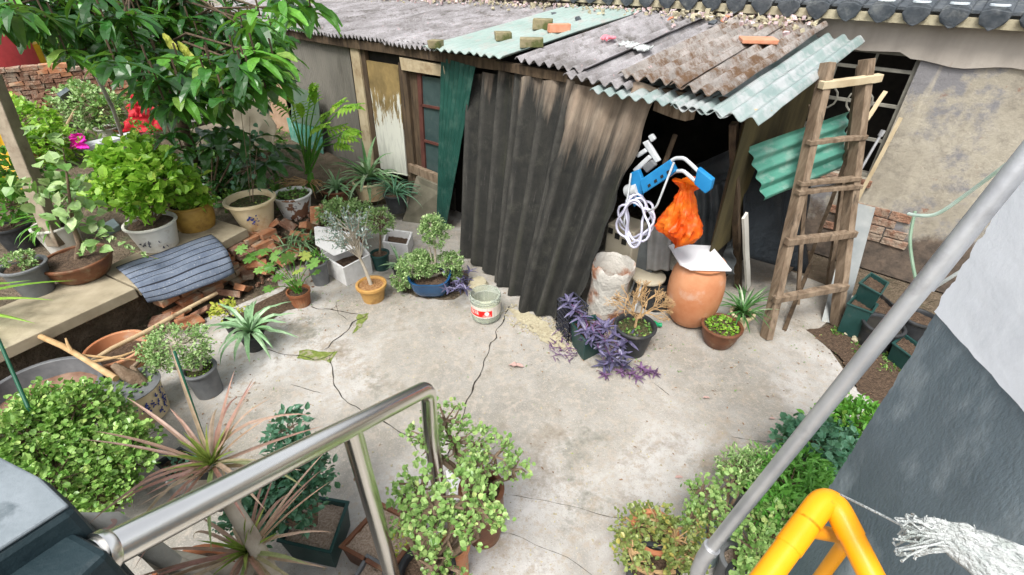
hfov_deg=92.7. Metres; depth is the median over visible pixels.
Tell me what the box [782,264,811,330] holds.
wood batten
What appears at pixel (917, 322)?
black pot
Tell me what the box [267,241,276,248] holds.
loose brick
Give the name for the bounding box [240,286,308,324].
damp earth
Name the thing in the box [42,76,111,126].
shrub
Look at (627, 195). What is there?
steel rod
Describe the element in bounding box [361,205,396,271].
potted tree
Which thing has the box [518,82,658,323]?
leaning sheet
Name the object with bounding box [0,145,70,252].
potted shrub
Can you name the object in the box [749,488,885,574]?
gas pipe
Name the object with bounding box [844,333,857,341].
stones
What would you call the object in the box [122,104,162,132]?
flowers
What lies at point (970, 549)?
rope
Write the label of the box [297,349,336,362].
moss
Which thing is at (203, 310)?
loose brick
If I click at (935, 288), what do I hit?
thin pipe
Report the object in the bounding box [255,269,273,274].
loose brick
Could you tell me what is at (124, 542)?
handrail
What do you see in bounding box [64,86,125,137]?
potted shrub
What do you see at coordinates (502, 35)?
brick
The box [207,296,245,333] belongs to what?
potted herb
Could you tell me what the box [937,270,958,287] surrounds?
clothesline
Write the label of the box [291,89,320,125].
glass panel
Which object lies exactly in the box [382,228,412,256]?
foam box
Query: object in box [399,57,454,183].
window
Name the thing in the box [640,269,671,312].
bucket
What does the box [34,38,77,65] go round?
tree
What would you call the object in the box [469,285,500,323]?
bucket
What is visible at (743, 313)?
potted spider plant
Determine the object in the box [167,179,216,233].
potted shrub
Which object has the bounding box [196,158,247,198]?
shrub
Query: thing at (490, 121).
leaning sheet
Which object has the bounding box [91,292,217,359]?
bamboo pole
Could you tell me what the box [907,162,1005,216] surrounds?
clothesline
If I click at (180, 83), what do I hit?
tree
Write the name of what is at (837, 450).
potted shrub
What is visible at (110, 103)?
steel pole
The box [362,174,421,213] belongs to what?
potted agave
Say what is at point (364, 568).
square planter
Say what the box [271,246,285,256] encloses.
loose brick
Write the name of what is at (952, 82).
old house
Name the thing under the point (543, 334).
mortar patch
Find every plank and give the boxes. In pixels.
[80,132,129,150]
[742,212,750,290]
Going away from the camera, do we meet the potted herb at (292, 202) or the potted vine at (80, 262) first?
the potted vine at (80, 262)
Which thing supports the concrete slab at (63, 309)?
on the garden bed
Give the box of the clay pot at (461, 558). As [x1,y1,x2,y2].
[435,527,469,574]
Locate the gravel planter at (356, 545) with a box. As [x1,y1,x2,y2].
[338,502,426,574]
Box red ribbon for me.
[128,94,142,117]
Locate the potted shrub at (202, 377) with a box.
[132,322,223,399]
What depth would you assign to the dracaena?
1.66 m
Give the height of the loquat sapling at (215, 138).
0.973 m
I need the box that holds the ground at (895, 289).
[43,25,943,403]
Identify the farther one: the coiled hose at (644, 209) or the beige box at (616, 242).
the beige box at (616, 242)
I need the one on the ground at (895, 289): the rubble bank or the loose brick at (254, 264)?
the rubble bank
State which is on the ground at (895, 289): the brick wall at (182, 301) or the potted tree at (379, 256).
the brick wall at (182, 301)
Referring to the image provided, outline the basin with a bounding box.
[0,356,103,435]
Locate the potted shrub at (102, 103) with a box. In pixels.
[88,94,132,133]
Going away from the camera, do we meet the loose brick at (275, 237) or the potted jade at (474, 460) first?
the potted jade at (474, 460)
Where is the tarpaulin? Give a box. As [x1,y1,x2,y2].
[743,169,810,273]
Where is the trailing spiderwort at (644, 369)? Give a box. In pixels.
[548,329,660,384]
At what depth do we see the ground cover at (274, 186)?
5.73 m
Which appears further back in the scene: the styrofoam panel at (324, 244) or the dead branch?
the styrofoam panel at (324, 244)
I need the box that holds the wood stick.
[662,134,677,164]
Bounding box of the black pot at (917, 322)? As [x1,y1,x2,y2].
[905,308,933,341]
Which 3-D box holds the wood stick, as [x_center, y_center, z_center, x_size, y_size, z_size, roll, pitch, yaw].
[1.174,-0.977,3.669,0.138,0.337,0.059,-25,42,-32]
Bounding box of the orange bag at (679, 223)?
[654,176,702,247]
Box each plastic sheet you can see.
[269,84,289,132]
[286,118,323,153]
[437,59,474,229]
[749,112,848,199]
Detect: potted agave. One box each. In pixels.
[272,227,317,257]
[316,167,359,207]
[322,137,406,202]
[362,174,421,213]
[380,243,405,277]
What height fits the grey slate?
0.562 m
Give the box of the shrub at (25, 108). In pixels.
[9,91,39,124]
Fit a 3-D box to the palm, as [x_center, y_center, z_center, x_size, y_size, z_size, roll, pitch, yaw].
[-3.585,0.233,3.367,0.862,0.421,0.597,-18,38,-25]
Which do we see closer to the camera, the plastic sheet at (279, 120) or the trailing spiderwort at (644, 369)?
the trailing spiderwort at (644, 369)
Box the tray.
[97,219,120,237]
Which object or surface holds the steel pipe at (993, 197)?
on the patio
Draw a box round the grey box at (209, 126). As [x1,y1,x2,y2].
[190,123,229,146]
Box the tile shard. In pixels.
[708,20,717,24]
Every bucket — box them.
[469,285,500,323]
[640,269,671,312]
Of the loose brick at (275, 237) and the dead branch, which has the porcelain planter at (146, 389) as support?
the dead branch
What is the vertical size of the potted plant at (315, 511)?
0.869 m
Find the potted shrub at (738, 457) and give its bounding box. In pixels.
[712,440,777,511]
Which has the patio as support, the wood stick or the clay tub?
the clay tub
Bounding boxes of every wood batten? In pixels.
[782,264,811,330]
[858,117,902,201]
[868,91,887,120]
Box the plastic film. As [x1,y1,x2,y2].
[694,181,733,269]
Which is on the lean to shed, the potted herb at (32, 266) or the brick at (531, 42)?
the brick at (531, 42)
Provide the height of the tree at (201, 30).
4.863 m
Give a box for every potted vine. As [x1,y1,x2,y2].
[1,117,157,284]
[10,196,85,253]
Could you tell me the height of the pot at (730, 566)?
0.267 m
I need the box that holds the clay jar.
[666,259,725,327]
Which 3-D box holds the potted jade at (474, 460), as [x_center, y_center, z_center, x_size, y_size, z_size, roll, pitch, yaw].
[-0.209,0.960,2.455,0.643,0.846,0.384,17,38,24]
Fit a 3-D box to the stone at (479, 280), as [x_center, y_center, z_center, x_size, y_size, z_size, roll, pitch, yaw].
[-0.321,-0.042,4.600,0.200,0.085,0.200,0,34,0]
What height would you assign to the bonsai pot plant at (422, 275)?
0.833 m
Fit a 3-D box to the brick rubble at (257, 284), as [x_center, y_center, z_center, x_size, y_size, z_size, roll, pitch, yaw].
[-2.370,-0.407,4.935,1.173,0.349,1.018,0,34,0]
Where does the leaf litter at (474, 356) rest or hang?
on the patio
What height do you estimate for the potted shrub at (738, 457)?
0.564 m
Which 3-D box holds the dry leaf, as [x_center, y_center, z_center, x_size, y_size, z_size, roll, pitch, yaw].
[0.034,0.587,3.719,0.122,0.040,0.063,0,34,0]
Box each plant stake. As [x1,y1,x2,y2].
[0,339,43,422]
[172,351,215,465]
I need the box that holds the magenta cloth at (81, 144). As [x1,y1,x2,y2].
[68,133,89,148]
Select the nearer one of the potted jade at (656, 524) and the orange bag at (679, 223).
the potted jade at (656, 524)
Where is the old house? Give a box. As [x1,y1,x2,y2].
[207,0,1023,292]
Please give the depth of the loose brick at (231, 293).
4.42 m
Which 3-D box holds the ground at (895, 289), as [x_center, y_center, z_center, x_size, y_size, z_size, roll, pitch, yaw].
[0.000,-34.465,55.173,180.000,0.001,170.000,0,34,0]
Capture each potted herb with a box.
[0,248,55,297]
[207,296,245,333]
[274,186,311,219]
[305,248,329,286]
[701,313,743,349]
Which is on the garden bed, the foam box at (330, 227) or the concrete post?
the concrete post
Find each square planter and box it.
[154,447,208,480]
[354,554,382,574]
[837,294,878,337]
[855,272,889,308]
[874,294,893,318]
[887,334,917,368]
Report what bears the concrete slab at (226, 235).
on the brick wall at (182, 301)
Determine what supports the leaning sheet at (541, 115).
on the patio
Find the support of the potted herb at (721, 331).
on the patio
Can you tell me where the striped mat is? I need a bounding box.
[116,234,234,302]
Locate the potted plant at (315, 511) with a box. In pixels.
[207,402,349,567]
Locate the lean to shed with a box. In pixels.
[204,0,864,289]
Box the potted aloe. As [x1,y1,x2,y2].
[200,300,297,364]
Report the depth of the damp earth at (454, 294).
4.53 m
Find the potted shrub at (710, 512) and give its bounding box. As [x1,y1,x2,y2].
[677,457,759,567]
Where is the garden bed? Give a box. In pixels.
[0,100,366,380]
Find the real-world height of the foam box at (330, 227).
0.340 m
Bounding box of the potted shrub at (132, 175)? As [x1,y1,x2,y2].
[76,129,211,252]
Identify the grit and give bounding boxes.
[216,270,837,574]
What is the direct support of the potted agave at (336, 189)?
on the garden bed
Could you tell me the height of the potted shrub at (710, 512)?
0.520 m
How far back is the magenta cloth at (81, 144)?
6.48 m
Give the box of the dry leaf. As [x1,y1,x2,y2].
[509,362,523,366]
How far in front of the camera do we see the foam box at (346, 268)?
4.69 m
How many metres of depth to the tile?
3.85 m
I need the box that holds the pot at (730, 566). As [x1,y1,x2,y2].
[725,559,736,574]
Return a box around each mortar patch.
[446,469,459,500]
[508,308,568,351]
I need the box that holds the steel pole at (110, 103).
[95,77,126,147]
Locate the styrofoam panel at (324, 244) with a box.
[314,226,354,255]
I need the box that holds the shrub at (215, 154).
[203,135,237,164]
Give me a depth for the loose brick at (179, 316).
4.15 m
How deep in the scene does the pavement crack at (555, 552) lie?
2.56 m
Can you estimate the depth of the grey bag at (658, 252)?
4.09 m
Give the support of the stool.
on the patio
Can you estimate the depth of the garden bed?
4.71 m
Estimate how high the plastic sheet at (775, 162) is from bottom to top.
0.562 m
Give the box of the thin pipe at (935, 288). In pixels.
[932,220,990,291]
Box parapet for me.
[0,458,134,574]
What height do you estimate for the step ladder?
2.020 m
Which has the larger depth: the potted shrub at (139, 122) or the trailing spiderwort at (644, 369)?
the potted shrub at (139, 122)
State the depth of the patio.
3.47 m
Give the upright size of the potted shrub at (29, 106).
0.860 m
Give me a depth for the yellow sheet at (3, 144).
5.60 m
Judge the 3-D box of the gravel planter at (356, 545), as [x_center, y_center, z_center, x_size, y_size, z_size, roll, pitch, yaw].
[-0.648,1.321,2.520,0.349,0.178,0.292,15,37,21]
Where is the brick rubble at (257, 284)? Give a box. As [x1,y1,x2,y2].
[247,214,323,288]
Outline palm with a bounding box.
[0,280,59,347]
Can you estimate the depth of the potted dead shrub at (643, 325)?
3.69 m
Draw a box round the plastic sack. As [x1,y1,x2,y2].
[585,252,635,324]
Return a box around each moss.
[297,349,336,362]
[352,313,368,333]
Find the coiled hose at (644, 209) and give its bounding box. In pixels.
[615,193,655,248]
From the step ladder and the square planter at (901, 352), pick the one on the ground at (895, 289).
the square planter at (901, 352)
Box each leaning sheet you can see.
[460,70,525,287]
[496,76,583,294]
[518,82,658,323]
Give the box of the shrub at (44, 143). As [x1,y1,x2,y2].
[22,114,82,166]
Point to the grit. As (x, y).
(522, 325)
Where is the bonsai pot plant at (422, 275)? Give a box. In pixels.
[389,212,464,296]
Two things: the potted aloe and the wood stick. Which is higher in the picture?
the wood stick
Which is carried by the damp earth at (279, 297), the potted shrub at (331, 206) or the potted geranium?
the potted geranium
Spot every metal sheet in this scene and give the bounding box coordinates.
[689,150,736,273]
[822,203,875,322]
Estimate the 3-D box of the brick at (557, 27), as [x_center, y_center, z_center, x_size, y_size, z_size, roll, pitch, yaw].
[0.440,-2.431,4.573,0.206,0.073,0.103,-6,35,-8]
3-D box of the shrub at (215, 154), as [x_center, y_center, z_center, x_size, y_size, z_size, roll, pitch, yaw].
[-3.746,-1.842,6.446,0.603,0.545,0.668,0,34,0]
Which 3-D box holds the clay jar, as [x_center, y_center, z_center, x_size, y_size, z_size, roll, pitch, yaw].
[1.508,0.034,4.034,0.440,0.596,0.440,0,34,0]
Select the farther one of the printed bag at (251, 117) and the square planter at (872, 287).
the printed bag at (251, 117)
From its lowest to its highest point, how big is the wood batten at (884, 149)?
0.755 m
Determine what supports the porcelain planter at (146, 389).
on the patio
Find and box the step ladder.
[760,58,883,339]
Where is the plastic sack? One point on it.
(611, 272)
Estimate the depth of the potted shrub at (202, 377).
3.28 m
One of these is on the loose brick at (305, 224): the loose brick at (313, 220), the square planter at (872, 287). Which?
the loose brick at (313, 220)
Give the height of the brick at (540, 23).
0.096 m
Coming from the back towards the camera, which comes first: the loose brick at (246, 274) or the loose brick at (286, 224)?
the loose brick at (286, 224)
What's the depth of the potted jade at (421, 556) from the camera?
1.90 m
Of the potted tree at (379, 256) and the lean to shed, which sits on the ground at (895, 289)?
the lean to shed
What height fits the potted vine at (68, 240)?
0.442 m
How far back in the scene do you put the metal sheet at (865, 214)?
4.26 m
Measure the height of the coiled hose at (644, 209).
0.424 m
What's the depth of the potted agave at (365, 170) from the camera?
5.78 m
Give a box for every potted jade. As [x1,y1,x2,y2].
[385,456,515,574]
[398,396,535,548]
[607,499,718,573]
[609,526,711,574]
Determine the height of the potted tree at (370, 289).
0.991 m
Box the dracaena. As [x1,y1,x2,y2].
[80,343,328,574]
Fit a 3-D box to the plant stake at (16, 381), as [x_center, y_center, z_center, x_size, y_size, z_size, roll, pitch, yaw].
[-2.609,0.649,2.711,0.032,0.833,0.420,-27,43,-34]
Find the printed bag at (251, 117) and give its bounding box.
[230,97,276,150]
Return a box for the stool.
[628,267,665,312]
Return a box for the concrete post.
[0,74,64,246]
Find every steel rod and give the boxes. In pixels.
[623,173,631,224]
[862,130,885,168]
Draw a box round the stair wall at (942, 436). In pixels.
[788,180,1023,574]
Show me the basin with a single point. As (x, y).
(67, 368)
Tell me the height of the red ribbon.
0.312 m
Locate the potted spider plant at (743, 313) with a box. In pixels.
[719,285,779,332]
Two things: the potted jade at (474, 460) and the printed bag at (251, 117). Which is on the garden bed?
the printed bag at (251, 117)
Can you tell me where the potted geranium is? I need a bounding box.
[235,244,320,308]
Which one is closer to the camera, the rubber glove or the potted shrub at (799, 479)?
the potted shrub at (799, 479)
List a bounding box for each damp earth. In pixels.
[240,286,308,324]
[388,271,467,299]
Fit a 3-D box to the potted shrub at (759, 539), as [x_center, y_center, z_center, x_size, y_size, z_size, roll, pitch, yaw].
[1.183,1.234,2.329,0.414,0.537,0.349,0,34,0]
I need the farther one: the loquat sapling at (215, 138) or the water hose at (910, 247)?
the loquat sapling at (215, 138)
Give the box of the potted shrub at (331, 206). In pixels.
[314,197,371,242]
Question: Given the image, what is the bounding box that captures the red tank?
[0,34,40,67]
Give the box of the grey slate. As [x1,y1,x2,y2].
[57,87,73,107]
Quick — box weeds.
[831,325,900,370]
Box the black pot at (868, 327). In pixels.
[857,312,907,353]
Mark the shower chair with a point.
(703, 181)
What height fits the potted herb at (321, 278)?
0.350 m
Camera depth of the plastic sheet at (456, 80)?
4.89 m
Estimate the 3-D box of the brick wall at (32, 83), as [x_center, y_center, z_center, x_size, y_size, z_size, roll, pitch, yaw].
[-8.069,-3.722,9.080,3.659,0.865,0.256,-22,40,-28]
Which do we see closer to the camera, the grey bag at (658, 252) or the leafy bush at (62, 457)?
the leafy bush at (62, 457)
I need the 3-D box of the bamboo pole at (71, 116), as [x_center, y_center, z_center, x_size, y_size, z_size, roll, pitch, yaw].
[-6.820,-2.759,7.620,0.964,0.666,0.042,12,36,17]
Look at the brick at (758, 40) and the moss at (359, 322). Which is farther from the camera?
the moss at (359, 322)
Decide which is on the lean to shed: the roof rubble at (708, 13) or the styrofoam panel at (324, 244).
the roof rubble at (708, 13)
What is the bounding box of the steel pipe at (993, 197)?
[689,140,1023,574]
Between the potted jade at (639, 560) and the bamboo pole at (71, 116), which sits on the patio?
the potted jade at (639, 560)
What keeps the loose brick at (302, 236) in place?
on the rubble bank
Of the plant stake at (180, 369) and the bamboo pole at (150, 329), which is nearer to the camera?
the plant stake at (180, 369)
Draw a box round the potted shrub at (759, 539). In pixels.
[713,493,799,574]
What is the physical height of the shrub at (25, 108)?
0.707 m
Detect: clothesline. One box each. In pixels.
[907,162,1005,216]
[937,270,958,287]
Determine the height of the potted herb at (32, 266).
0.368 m
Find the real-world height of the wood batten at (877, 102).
0.212 m
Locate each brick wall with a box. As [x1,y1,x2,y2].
[0,62,137,109]
[153,227,285,313]
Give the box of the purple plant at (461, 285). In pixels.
[438,265,475,295]
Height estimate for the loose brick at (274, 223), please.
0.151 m
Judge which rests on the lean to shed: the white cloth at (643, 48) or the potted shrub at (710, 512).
the white cloth at (643, 48)
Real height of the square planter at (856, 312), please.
0.300 m
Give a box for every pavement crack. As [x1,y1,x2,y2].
[268,349,331,359]
[324,316,365,349]
[329,358,416,449]
[447,307,508,481]
[510,533,591,574]
[515,495,627,517]
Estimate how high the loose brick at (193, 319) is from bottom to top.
0.136 m
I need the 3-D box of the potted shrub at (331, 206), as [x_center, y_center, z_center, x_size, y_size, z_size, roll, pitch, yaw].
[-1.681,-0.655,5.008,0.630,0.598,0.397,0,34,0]
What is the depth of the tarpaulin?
4.18 m
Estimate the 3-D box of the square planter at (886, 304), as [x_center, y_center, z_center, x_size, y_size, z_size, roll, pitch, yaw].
[3.089,0.236,4.100,0.417,0.190,0.219,-25,41,-32]
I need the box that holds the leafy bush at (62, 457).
[0,376,167,514]
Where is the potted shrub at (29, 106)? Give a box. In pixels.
[9,92,63,159]
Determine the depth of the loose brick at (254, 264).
4.77 m
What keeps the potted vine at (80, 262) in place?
on the concrete slab at (63, 309)
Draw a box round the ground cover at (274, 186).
[0,103,289,212]
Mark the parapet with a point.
(46, 528)
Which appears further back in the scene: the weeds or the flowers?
the flowers
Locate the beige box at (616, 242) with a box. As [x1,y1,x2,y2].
[605,215,647,298]
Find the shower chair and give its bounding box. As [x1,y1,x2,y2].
[623,134,714,211]
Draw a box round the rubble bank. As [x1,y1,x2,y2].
[220,204,336,265]
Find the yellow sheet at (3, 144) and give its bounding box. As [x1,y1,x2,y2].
[0,135,22,188]
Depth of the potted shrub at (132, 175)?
4.19 m
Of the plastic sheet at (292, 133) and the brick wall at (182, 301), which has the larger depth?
the plastic sheet at (292, 133)
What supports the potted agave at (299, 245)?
on the rubble bank
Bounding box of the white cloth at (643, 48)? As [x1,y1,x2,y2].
[618,40,653,51]
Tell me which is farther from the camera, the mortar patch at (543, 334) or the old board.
the old board
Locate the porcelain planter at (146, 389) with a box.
[103,359,169,423]
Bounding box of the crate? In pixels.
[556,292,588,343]
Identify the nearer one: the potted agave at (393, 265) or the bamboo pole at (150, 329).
the bamboo pole at (150, 329)
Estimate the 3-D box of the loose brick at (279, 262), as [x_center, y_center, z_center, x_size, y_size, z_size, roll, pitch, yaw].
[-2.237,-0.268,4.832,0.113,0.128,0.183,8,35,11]
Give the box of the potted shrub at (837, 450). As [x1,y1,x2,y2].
[767,412,858,476]
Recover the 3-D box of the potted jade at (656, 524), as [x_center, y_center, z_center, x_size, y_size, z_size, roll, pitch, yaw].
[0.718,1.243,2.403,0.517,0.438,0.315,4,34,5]
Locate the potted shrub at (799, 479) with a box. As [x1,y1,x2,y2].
[745,440,837,540]
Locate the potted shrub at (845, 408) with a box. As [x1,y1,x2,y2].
[796,392,879,439]
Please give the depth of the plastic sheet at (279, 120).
7.72 m
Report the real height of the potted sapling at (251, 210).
1.209 m
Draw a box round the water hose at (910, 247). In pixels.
[908,211,916,277]
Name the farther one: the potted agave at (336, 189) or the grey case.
the potted agave at (336, 189)
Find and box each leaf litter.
[163,284,877,490]
[235,276,836,486]
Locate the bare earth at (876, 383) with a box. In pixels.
[807,325,899,403]
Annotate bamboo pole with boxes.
[64,93,85,125]
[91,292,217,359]
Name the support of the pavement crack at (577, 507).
on the patio
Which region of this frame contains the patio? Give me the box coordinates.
[94,202,873,574]
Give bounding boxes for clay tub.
[82,329,149,377]
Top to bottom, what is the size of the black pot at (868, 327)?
0.209 m
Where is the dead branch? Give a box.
[37,334,139,381]
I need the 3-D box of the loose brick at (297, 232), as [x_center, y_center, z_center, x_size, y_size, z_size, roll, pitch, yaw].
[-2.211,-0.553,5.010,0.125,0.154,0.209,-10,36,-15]
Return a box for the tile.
[669,244,731,270]
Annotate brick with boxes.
[148,312,174,328]
[171,311,184,318]
[174,313,204,329]
[190,304,211,315]
[216,289,242,297]
[233,283,252,291]
[240,270,253,279]
[246,258,267,270]
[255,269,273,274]
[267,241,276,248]
[268,218,280,227]
[271,235,281,242]
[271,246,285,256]
[276,257,294,266]
[278,218,297,231]
[285,248,299,259]
[289,230,302,236]
[299,221,316,232]
[300,233,311,241]
[310,206,320,225]
[427,39,443,48]
[494,31,511,40]
[520,37,542,47]
[532,18,552,29]
[547,23,570,32]
[738,36,778,44]
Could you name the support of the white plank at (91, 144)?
on the ground cover at (274, 186)
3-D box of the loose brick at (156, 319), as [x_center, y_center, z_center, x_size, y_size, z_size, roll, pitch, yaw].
[-2.959,0.284,4.137,0.198,0.109,0.110,-6,35,-9]
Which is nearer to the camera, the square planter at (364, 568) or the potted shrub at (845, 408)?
the square planter at (364, 568)
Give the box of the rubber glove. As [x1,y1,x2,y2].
[601,35,615,40]
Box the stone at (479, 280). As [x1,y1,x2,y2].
[468,276,487,288]
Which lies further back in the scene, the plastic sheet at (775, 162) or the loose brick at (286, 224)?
the loose brick at (286, 224)
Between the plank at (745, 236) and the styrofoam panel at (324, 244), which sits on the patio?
the plank at (745, 236)
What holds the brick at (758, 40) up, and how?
on the lean to shed
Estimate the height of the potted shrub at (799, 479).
0.606 m
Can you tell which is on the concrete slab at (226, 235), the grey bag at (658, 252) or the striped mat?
the striped mat
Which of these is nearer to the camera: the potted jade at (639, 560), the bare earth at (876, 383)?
the potted jade at (639, 560)
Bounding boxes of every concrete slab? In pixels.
[0,275,138,362]
[105,219,248,295]
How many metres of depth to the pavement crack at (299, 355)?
3.83 m
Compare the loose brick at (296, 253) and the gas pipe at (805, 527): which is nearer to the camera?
the gas pipe at (805, 527)
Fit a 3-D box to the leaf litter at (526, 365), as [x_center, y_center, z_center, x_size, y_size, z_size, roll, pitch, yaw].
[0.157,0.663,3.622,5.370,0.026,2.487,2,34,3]
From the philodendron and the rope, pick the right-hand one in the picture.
the rope
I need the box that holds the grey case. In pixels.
[631,227,652,298]
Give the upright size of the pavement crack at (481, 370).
0.001 m
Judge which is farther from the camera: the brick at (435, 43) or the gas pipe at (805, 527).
the brick at (435, 43)
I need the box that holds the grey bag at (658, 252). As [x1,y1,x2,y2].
[646,226,670,270]
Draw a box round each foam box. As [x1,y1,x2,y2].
[320,226,331,253]
[321,242,372,286]
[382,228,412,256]
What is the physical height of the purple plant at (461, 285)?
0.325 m
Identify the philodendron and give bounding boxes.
[268,82,365,197]
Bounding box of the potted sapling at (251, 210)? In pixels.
[222,109,275,231]
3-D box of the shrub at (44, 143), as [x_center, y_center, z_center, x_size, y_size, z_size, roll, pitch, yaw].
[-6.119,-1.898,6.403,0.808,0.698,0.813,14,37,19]
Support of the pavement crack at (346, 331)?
on the patio
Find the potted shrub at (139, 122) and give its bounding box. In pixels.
[126,120,162,153]
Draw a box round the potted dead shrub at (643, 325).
[603,279,675,358]
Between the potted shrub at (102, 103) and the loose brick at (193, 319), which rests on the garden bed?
the potted shrub at (102, 103)
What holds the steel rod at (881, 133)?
attached to the lean to shed
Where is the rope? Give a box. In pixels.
[840,494,1023,574]
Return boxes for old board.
[402,176,437,223]
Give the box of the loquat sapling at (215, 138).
[167,126,306,195]
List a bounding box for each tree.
[0,0,342,166]
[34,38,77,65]
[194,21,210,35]
[315,205,386,304]
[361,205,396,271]
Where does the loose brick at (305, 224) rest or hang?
on the rubble bank
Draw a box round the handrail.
[85,382,447,574]

